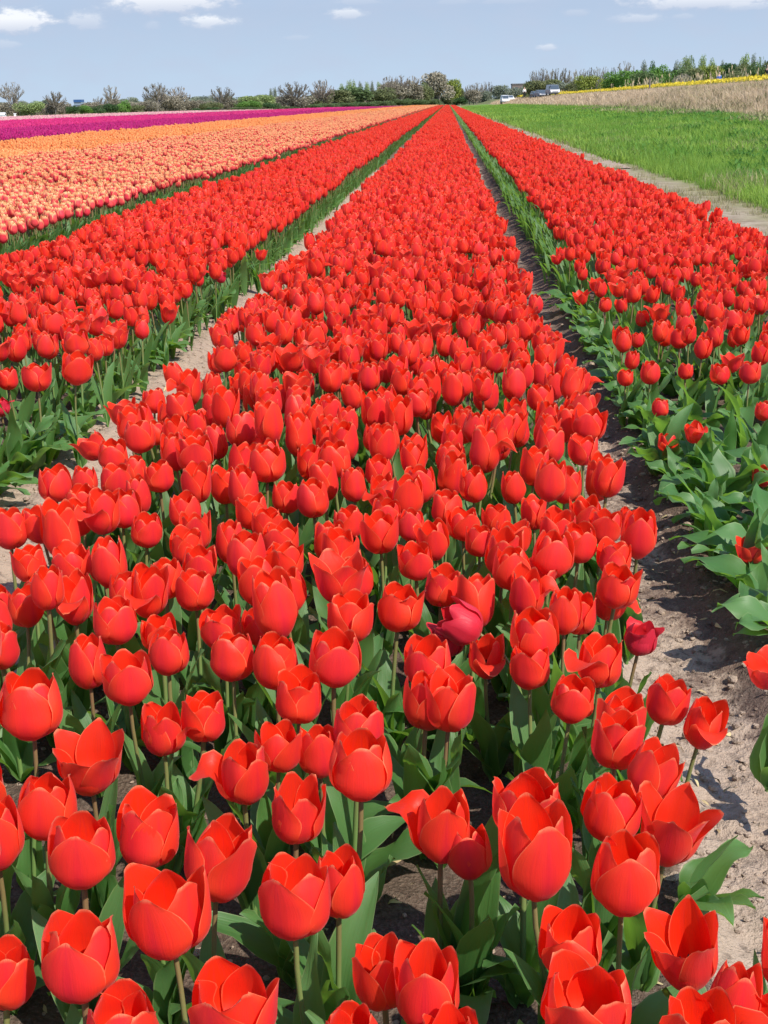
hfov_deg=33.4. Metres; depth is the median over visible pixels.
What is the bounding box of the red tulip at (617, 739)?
[570,708,645,851]
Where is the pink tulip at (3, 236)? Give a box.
[0,230,7,244]
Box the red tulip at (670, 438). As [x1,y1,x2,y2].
[658,403,727,464]
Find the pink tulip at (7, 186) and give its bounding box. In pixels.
[3,184,9,190]
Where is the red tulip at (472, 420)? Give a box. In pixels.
[435,410,487,469]
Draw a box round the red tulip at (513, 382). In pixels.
[502,367,534,449]
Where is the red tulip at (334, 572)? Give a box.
[296,548,388,701]
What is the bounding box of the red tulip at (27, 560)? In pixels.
[9,543,65,666]
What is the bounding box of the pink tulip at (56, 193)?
[53,191,62,222]
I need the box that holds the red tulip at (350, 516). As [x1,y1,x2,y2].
[308,504,379,614]
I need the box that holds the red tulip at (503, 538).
[463,526,523,649]
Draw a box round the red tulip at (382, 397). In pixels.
[368,394,410,452]
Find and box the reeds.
[490,65,767,123]
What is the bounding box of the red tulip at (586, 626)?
[547,591,596,693]
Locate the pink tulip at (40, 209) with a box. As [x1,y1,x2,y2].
[37,204,44,215]
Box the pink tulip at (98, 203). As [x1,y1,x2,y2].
[94,197,102,215]
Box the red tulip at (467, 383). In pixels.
[456,370,471,446]
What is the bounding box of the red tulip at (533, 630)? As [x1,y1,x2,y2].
[507,606,590,781]
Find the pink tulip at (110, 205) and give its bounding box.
[107,198,112,212]
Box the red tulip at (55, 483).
[38,463,93,554]
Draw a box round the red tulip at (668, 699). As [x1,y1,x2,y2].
[595,673,691,834]
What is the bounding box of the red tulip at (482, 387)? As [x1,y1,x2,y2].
[470,371,491,411]
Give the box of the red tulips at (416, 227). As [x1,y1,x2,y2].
[0,105,767,1023]
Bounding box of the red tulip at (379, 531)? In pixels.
[359,509,422,655]
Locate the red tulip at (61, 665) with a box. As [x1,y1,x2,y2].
[24,570,79,686]
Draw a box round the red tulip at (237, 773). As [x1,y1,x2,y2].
[189,738,268,919]
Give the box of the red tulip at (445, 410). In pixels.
[442,373,464,415]
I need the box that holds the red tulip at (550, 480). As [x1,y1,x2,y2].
[526,458,566,600]
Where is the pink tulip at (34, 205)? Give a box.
[31,203,38,236]
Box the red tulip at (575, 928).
[538,904,601,970]
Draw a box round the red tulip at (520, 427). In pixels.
[486,409,528,505]
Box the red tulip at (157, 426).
[149,419,163,510]
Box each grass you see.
[8,104,452,116]
[461,103,767,235]
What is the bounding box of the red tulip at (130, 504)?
[112,488,141,634]
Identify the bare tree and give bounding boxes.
[0,82,24,104]
[43,91,65,114]
[93,96,106,104]
[103,86,119,99]
[142,83,170,111]
[169,86,190,104]
[210,86,234,109]
[276,81,310,106]
[310,79,334,103]
[380,76,398,94]
[393,75,409,99]
[405,76,422,99]
[470,84,483,103]
[486,82,492,98]
[529,71,539,81]
[537,68,548,82]
[546,69,554,79]
[552,68,563,82]
[559,68,569,83]
[567,70,577,82]
[586,67,594,76]
[594,67,601,80]
[616,62,634,75]
[678,55,695,69]
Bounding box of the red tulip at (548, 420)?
[516,413,561,514]
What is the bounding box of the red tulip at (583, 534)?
[557,520,602,664]
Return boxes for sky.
[0,0,767,106]
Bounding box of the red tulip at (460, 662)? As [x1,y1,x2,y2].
[384,622,470,752]
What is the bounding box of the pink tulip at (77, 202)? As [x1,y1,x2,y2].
[74,198,80,208]
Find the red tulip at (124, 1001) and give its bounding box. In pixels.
[86,978,158,1023]
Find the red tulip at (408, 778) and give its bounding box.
[389,670,459,859]
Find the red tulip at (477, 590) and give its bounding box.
[385,573,494,744]
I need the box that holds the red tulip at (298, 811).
[211,771,325,988]
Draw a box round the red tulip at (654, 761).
[519,736,685,973]
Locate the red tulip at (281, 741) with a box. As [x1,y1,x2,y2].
[226,719,321,865]
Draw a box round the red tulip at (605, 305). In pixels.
[599,297,618,348]
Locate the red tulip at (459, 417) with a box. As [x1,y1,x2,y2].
[431,408,473,503]
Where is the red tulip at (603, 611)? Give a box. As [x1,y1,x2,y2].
[580,591,640,696]
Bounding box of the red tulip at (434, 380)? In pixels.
[414,369,441,444]
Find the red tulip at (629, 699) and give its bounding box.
[560,686,646,861]
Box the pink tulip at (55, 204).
[52,202,59,224]
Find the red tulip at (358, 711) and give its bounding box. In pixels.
[301,694,421,877]
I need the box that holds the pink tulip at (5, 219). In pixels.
[3,216,10,245]
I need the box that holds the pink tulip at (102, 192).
[100,190,106,214]
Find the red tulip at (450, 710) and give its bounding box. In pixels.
[406,663,475,867]
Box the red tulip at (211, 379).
[203,371,221,393]
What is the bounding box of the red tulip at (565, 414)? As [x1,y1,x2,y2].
[557,404,573,507]
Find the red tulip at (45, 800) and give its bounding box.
[11,772,80,959]
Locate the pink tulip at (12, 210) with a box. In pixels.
[9,207,17,243]
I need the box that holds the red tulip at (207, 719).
[158,690,241,846]
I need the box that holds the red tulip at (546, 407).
[535,400,558,424]
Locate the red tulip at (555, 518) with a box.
[540,505,575,598]
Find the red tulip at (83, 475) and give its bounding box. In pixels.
[48,465,109,566]
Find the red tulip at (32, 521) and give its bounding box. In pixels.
[21,504,93,583]
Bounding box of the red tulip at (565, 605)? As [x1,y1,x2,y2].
[498,586,593,770]
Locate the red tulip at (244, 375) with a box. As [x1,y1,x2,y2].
[238,366,259,414]
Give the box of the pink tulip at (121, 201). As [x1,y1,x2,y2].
[118,196,124,210]
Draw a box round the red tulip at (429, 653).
[384,634,492,816]
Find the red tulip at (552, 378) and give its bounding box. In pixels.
[531,370,561,439]
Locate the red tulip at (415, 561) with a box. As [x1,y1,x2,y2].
[397,540,432,637]
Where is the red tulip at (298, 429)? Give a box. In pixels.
[285,411,312,528]
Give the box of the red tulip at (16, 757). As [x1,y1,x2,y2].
[0,621,56,782]
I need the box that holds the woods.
[0,93,508,109]
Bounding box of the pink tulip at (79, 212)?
[75,208,82,223]
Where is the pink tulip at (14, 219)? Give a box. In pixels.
[11,216,18,239]
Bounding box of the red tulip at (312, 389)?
[298,372,315,440]
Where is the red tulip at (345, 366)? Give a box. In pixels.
[331,359,358,460]
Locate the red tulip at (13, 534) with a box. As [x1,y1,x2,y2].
[0,507,34,655]
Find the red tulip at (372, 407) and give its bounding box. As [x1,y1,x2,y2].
[361,390,392,493]
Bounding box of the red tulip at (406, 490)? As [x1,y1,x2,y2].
[369,473,423,602]
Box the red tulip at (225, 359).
[213,345,237,388]
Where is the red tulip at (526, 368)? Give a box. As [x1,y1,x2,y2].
[498,359,533,442]
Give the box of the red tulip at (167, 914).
[122,863,211,1023]
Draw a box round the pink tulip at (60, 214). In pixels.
[55,208,64,228]
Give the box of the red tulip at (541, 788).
[482,767,574,1008]
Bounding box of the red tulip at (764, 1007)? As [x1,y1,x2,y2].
[737,993,767,1016]
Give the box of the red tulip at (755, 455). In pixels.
[740,437,767,491]
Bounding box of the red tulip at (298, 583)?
[286,566,306,640]
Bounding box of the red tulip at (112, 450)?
[98,438,127,543]
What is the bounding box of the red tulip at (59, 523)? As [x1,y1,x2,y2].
[39,497,80,640]
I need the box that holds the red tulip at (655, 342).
[651,319,674,362]
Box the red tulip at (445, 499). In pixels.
[431,489,465,616]
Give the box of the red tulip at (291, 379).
[281,370,314,458]
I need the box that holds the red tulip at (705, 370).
[689,332,717,380]
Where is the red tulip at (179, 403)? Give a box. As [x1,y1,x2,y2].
[166,391,193,495]
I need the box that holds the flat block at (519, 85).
[511,83,526,89]
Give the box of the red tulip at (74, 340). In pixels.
[64,328,106,431]
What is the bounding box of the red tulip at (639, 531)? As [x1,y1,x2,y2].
[594,507,656,664]
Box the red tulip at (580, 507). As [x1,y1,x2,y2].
[565,494,600,577]
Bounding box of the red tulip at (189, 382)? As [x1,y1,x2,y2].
[166,368,200,404]
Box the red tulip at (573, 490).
[531,465,581,585]
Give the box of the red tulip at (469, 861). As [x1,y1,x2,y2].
[416,815,519,1023]
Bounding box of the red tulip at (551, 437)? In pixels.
[517,423,564,532]
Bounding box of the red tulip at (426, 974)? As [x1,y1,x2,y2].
[393,937,523,1023]
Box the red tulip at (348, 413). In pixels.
[336,405,365,492]
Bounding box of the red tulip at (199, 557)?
[182,544,255,690]
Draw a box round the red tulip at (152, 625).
[123,612,199,774]
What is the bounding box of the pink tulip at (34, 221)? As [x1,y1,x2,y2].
[30,215,39,238]
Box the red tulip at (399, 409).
[365,394,412,481]
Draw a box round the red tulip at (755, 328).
[745,295,767,332]
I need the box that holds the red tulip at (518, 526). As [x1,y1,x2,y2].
[495,518,531,622]
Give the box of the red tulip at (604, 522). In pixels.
[562,508,621,635]
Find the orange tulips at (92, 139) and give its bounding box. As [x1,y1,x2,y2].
[0,105,421,149]
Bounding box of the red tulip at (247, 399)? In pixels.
[243,383,255,411]
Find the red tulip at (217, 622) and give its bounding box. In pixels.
[199,604,255,752]
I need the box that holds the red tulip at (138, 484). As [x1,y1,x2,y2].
[126,473,164,564]
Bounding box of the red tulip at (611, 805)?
[570,772,641,971]
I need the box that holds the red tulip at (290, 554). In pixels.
[266,540,318,667]
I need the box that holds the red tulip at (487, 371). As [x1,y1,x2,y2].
[443,369,493,414]
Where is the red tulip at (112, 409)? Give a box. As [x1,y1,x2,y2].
[103,397,149,467]
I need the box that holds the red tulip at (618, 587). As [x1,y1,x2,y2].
[550,562,643,703]
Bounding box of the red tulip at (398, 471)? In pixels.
[386,421,431,499]
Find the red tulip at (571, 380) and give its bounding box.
[527,364,584,421]
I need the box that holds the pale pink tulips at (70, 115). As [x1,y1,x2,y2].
[0,109,268,120]
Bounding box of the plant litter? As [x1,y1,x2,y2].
[2,376,761,1012]
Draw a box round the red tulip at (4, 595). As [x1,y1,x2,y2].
[0,584,25,690]
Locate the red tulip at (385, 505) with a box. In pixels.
[362,497,423,611]
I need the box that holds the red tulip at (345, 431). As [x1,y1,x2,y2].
[329,420,369,521]
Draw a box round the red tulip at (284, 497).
[272,480,316,594]
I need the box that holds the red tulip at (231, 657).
[184,632,253,817]
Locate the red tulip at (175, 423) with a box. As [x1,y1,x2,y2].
[163,414,187,495]
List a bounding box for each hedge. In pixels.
[230,107,259,109]
[277,106,299,108]
[297,104,323,107]
[319,103,340,106]
[333,103,358,106]
[354,101,377,106]
[371,100,396,105]
[387,99,410,105]
[404,98,428,104]
[426,99,441,104]
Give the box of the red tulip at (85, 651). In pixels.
[59,633,125,797]
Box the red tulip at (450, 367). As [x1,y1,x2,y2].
[438,360,475,412]
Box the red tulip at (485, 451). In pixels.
[462,425,517,525]
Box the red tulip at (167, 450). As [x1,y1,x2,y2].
[155,432,182,512]
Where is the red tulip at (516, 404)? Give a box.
[504,397,534,471]
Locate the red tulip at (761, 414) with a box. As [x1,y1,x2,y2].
[723,400,767,445]
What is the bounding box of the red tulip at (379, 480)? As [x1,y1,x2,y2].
[360,471,393,575]
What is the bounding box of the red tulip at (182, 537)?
[136,524,228,651]
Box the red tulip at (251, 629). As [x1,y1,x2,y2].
[193,607,268,741]
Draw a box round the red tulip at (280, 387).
[275,384,285,448]
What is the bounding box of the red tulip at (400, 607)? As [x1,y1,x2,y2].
[357,581,471,748]
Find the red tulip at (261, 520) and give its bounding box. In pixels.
[251,506,307,564]
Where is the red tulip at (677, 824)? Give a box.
[623,780,723,991]
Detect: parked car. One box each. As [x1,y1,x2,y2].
[530,91,541,97]
[534,90,547,97]
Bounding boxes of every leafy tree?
[238,96,264,106]
[256,94,275,108]
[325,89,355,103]
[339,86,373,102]
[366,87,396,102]
[377,80,412,100]
[398,81,424,99]
[418,85,430,99]
[420,71,455,102]
[420,82,434,99]
[446,78,461,100]
[450,88,463,100]
[464,89,480,103]
[490,84,508,98]
[523,80,548,94]
[544,79,561,85]
[564,79,580,90]
[573,75,601,90]
[602,72,626,88]
[614,70,646,86]
[629,72,660,85]
[646,64,669,80]
[659,70,682,83]
[667,68,687,80]
[685,67,708,80]
[699,64,724,79]
[719,63,738,78]
[730,62,752,72]
[744,62,765,75]
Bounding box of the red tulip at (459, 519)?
[446,506,481,577]
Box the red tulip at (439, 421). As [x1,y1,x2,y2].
[427,410,463,490]
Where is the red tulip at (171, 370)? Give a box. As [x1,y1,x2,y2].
[163,361,228,441]
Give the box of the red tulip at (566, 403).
[529,397,569,443]
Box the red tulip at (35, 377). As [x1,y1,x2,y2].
[16,362,89,470]
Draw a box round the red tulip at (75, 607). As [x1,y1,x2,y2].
[56,568,93,717]
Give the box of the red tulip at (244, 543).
[227,529,265,689]
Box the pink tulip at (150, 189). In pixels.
[148,184,151,196]
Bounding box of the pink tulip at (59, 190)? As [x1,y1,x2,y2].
[56,188,63,221]
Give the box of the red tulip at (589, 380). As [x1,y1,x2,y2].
[571,366,603,466]
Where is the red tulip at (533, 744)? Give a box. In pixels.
[509,642,558,777]
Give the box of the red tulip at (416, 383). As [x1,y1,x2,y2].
[402,376,428,437]
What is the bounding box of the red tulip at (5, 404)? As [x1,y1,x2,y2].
[0,397,23,470]
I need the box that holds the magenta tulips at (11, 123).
[0,106,375,128]
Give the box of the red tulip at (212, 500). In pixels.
[160,425,214,506]
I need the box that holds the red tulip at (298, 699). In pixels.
[275,664,394,854]
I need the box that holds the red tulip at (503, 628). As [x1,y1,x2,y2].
[496,557,561,659]
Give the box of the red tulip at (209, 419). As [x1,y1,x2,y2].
[197,405,232,461]
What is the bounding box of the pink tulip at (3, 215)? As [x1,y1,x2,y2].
[0,213,15,247]
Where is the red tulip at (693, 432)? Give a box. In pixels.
[681,420,729,491]
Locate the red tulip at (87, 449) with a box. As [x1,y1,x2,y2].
[69,429,157,513]
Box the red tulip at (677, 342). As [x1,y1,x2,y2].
[670,329,705,378]
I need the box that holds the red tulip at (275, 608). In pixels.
[252,566,331,774]
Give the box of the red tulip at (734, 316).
[716,308,743,358]
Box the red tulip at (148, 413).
[133,401,174,494]
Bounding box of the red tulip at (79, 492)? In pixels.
[65,483,97,593]
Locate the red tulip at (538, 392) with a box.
[527,383,570,460]
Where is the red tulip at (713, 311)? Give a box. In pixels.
[698,302,724,367]
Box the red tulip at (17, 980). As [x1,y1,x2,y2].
[0,934,35,1023]
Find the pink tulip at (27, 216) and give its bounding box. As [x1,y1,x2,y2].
[24,213,32,237]
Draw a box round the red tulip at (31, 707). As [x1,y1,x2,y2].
[0,667,87,895]
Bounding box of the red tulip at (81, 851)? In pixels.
[31,810,138,1023]
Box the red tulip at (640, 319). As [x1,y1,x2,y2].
[623,310,649,352]
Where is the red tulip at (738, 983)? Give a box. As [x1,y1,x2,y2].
[710,960,762,1010]
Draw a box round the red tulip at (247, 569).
[237,550,311,722]
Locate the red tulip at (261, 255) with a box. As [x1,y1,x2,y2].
[246,249,267,292]
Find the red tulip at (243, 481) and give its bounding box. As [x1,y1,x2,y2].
[212,463,258,589]
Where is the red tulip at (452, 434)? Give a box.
[431,423,462,519]
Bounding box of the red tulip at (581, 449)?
[556,433,597,509]
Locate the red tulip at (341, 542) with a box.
[312,526,359,632]
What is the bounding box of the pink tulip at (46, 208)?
[44,206,53,226]
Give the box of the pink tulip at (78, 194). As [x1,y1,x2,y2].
[75,192,81,221]
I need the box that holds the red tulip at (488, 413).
[481,408,507,477]
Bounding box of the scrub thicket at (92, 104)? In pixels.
[0,99,432,115]
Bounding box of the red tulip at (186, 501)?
[151,489,201,630]
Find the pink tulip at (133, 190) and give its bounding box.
[129,186,136,205]
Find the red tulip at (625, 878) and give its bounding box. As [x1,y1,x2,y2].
[591,829,678,1023]
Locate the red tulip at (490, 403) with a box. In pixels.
[464,381,498,447]
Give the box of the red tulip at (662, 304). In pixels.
[650,303,664,326]
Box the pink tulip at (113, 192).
[110,189,116,197]
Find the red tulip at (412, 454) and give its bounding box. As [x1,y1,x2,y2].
[400,442,432,521]
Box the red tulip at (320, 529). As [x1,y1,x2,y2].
[304,519,376,610]
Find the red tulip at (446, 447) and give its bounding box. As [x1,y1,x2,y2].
[432,441,465,504]
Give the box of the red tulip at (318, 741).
[269,724,404,862]
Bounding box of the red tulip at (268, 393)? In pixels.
[256,387,282,486]
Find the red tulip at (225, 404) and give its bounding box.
[171,384,239,486]
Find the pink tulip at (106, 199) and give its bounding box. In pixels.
[101,194,108,210]
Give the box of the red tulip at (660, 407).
[648,398,673,424]
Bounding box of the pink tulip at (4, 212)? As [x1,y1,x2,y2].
[0,210,7,251]
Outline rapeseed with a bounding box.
[514,72,767,97]
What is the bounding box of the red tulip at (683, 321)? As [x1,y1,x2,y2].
[668,314,694,363]
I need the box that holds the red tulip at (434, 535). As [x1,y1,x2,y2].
[413,517,475,659]
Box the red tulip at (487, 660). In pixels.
[427,633,527,781]
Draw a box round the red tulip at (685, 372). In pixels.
[659,363,717,407]
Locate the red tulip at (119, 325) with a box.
[100,320,126,387]
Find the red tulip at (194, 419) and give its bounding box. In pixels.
[184,409,222,507]
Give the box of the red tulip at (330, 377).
[311,362,341,436]
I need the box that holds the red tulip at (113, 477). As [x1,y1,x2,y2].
[91,463,139,571]
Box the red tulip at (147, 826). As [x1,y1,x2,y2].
[47,785,212,1023]
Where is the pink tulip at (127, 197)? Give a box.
[124,191,130,207]
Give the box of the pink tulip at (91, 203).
[88,199,94,217]
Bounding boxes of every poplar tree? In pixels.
[370,81,374,106]
[640,60,647,72]
[673,60,680,69]
[679,57,694,69]
[698,54,706,74]
[739,54,749,69]
[751,53,755,68]
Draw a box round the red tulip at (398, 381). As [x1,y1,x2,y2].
[390,365,412,395]
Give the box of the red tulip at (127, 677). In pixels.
[100,649,182,866]
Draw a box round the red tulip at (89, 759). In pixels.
[52,717,123,917]
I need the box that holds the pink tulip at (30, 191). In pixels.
[27,188,33,194]
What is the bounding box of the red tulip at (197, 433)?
[173,426,217,544]
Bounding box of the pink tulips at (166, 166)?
[0,105,437,293]
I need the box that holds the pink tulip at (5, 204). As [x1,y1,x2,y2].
[2,202,18,241]
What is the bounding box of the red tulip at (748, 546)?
[735,508,767,563]
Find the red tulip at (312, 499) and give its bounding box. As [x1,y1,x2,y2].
[297,477,378,592]
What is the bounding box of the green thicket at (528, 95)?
[521,82,601,97]
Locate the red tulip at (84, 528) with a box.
[59,497,95,636]
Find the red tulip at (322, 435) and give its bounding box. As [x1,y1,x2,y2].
[316,423,359,511]
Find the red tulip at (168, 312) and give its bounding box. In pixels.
[154,301,179,368]
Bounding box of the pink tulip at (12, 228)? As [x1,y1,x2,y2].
[8,222,17,250]
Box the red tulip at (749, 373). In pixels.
[724,361,764,431]
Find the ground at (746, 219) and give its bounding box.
[4,84,767,293]
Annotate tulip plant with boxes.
[0,404,77,477]
[0,432,21,494]
[0,461,37,494]
[0,483,17,487]
[6,408,56,478]
[12,401,20,406]
[15,381,94,416]
[22,427,66,440]
[32,377,82,429]
[36,403,92,429]
[51,407,82,420]
[52,408,105,459]
[55,420,86,439]
[72,378,96,417]
[78,370,131,405]
[99,356,141,375]
[115,341,148,398]
[116,331,141,382]
[116,345,166,364]
[156,340,193,354]
[158,295,200,309]
[167,325,193,351]
[175,298,212,338]
[178,313,202,323]
[205,289,224,313]
[207,281,230,308]
[211,289,235,318]
[537,274,575,302]
[545,293,586,303]
[549,288,586,306]
[555,299,580,324]
[560,307,589,325]
[564,291,589,312]
[569,320,599,346]
[571,309,599,332]
[576,306,605,322]
[577,304,601,331]
[579,311,612,345]
[582,335,612,371]
[583,346,642,359]
[587,299,615,319]
[588,351,639,393]
[594,333,612,348]
[600,368,643,393]
[603,342,632,350]
[604,369,642,425]
[614,386,658,425]
[619,413,680,448]
[619,695,682,780]
[621,392,654,430]
[626,321,670,370]
[626,420,687,476]
[630,320,666,349]
[639,359,678,396]
[645,444,712,493]
[650,376,728,427]
[651,352,697,380]
[653,478,718,519]
[659,443,728,501]
[666,474,704,532]
[668,530,760,571]
[671,487,747,543]
[677,490,723,556]
[678,440,767,493]
[678,835,763,925]
[680,453,701,473]
[680,554,767,602]
[685,471,767,517]
[688,408,736,465]
[694,376,737,407]
[695,329,759,346]
[700,383,754,447]
[708,347,738,389]
[708,351,751,364]
[708,482,767,545]
[711,543,767,612]
[717,595,767,635]
[718,492,753,524]
[719,325,755,353]
[720,444,765,464]
[733,382,767,417]
[754,362,767,400]
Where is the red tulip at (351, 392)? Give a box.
[341,380,368,476]
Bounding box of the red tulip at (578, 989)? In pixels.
[540,949,631,1023]
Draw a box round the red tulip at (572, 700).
[505,673,609,833]
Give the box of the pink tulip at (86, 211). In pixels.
[83,206,90,221]
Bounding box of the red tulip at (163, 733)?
[141,701,204,874]
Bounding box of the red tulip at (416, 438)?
[399,432,430,520]
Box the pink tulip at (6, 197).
[3,194,9,202]
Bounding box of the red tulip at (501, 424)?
[458,409,515,520]
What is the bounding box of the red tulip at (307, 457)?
[297,443,332,552]
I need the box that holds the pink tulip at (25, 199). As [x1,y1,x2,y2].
[22,195,28,204]
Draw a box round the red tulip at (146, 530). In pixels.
[131,511,165,621]
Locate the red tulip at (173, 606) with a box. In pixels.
[90,557,181,706]
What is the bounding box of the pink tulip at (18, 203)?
[16,201,24,239]
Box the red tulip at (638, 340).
[597,332,652,360]
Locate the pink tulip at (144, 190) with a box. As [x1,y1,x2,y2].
[141,186,147,197]
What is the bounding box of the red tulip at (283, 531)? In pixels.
[263,519,312,606]
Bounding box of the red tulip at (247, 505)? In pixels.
[235,492,310,576]
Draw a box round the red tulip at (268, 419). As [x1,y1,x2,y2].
[253,399,299,514]
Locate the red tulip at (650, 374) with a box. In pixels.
[640,360,681,427]
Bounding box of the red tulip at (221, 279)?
[205,271,228,316]
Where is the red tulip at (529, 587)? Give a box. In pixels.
[483,562,559,702]
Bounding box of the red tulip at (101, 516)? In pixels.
[75,487,144,599]
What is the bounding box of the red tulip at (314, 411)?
[296,402,324,479]
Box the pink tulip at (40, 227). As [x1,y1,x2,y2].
[37,218,43,235]
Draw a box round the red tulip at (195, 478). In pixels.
[166,460,221,589]
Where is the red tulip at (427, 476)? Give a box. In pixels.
[396,464,435,545]
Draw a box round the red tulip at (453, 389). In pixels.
[432,370,463,448]
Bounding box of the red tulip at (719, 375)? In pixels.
[686,363,742,423]
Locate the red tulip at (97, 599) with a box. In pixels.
[90,568,107,649]
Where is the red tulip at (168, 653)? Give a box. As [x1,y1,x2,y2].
[142,627,203,784]
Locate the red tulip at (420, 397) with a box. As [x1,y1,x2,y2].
[407,387,439,469]
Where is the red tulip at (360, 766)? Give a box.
[311,727,395,918]
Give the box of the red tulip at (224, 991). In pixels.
[188,956,278,1023]
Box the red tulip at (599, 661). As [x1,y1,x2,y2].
[557,632,622,807]
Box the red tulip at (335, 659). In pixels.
[301,626,361,793]
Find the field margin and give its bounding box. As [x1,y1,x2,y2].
[458,106,630,167]
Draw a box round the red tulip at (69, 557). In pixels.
[44,539,97,639]
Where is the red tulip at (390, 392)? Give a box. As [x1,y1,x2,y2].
[374,383,409,437]
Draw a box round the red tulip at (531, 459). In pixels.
[491,445,556,552]
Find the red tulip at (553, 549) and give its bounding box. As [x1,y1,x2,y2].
[501,529,584,660]
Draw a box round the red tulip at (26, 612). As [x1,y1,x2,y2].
[8,583,68,677]
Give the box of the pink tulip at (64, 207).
[60,204,66,228]
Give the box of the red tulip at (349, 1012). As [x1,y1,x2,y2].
[325,1000,377,1023]
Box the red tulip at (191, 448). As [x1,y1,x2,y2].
[174,434,233,541]
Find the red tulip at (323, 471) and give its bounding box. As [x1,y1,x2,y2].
[309,459,338,537]
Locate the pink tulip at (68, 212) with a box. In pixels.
[64,207,71,218]
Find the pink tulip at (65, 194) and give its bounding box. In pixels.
[62,192,68,225]
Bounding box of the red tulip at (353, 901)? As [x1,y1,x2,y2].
[286,843,378,1020]
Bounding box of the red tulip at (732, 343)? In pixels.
[705,330,739,364]
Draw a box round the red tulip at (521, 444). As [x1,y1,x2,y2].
[489,421,535,494]
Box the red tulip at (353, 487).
[311,467,374,595]
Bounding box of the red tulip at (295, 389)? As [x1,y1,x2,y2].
[284,384,310,437]
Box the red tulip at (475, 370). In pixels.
[468,367,502,413]
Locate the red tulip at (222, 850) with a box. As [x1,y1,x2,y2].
[170,813,294,1014]
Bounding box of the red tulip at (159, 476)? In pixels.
[144,459,175,559]
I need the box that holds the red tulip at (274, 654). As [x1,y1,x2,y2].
[227,631,297,785]
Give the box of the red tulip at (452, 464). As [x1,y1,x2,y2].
[422,450,467,540]
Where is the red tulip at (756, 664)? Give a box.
[743,645,767,791]
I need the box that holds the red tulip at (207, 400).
[202,388,227,440]
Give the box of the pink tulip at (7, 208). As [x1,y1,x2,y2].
[6,206,11,241]
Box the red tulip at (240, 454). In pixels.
[213,441,261,532]
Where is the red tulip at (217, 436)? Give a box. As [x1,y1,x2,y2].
[204,423,227,466]
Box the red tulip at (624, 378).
[617,369,646,428]
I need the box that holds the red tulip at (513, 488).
[501,470,532,552]
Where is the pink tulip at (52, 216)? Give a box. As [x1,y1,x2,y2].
[48,212,56,231]
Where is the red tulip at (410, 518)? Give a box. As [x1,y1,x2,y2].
[392,507,434,601]
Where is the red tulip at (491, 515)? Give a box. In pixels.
[458,503,510,597]
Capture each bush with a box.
[0,102,17,115]
[12,101,45,115]
[37,102,58,114]
[57,103,70,114]
[65,105,80,113]
[79,105,92,113]
[91,107,105,113]
[96,103,118,112]
[104,98,119,112]
[113,100,130,112]
[129,105,144,111]
[136,100,160,111]
[151,94,188,110]
[184,100,199,110]
[197,103,210,109]
[202,102,223,109]
[203,107,219,109]
[219,99,237,109]
[230,101,249,107]
[247,100,261,107]
[262,102,281,108]
[274,94,316,107]
[307,92,333,104]
[436,97,453,104]
[457,96,467,104]
[478,91,492,102]
[504,87,519,97]
[519,86,527,94]
[549,82,567,91]
[598,80,606,88]
[668,73,692,82]
[725,70,746,78]
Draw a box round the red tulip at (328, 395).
[313,393,354,467]
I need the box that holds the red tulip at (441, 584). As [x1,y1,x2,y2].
[405,562,469,717]
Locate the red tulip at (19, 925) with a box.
[0,794,54,1014]
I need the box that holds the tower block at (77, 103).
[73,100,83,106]
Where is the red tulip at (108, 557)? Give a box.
[89,535,140,656]
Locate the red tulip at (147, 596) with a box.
[119,562,168,722]
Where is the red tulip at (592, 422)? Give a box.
[556,403,607,507]
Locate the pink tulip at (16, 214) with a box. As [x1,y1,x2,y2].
[14,212,21,244]
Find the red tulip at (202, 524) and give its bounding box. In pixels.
[179,510,225,621]
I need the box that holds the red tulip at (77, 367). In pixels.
[60,350,93,467]
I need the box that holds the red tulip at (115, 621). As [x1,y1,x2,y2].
[66,595,141,771]
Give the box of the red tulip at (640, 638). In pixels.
[594,616,664,700]
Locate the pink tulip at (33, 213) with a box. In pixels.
[29,210,36,233]
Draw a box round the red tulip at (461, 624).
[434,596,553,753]
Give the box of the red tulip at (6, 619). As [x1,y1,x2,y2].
[0,598,65,693]
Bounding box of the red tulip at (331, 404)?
[296,395,341,484]
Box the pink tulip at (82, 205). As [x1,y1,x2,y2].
[80,203,87,219]
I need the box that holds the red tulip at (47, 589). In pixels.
[30,564,77,747]
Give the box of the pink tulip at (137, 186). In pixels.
[135,184,140,203]
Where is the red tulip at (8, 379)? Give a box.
[0,367,35,438]
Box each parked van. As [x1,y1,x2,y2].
[500,95,509,103]
[545,85,559,95]
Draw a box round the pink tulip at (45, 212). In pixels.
[43,210,50,234]
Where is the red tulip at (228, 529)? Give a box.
[214,519,245,609]
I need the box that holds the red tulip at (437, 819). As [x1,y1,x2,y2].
[384,785,539,986]
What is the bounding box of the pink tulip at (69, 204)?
[66,201,73,225]
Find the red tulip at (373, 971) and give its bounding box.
[305,932,398,1023]
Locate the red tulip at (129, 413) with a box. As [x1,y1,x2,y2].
[117,404,160,461]
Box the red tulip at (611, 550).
[564,536,631,642]
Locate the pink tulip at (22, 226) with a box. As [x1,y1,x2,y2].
[16,220,26,241]
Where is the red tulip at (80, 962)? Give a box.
[41,909,119,1023]
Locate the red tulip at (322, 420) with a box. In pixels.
[315,414,339,518]
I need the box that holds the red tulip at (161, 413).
[157,400,174,496]
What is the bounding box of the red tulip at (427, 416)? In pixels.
[420,387,437,460]
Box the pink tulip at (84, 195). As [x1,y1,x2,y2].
[81,191,87,199]
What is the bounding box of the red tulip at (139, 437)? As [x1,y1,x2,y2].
[124,420,159,531]
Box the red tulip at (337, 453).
[307,440,370,560]
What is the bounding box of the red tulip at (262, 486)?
[248,410,272,499]
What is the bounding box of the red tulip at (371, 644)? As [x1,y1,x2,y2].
[307,556,382,686]

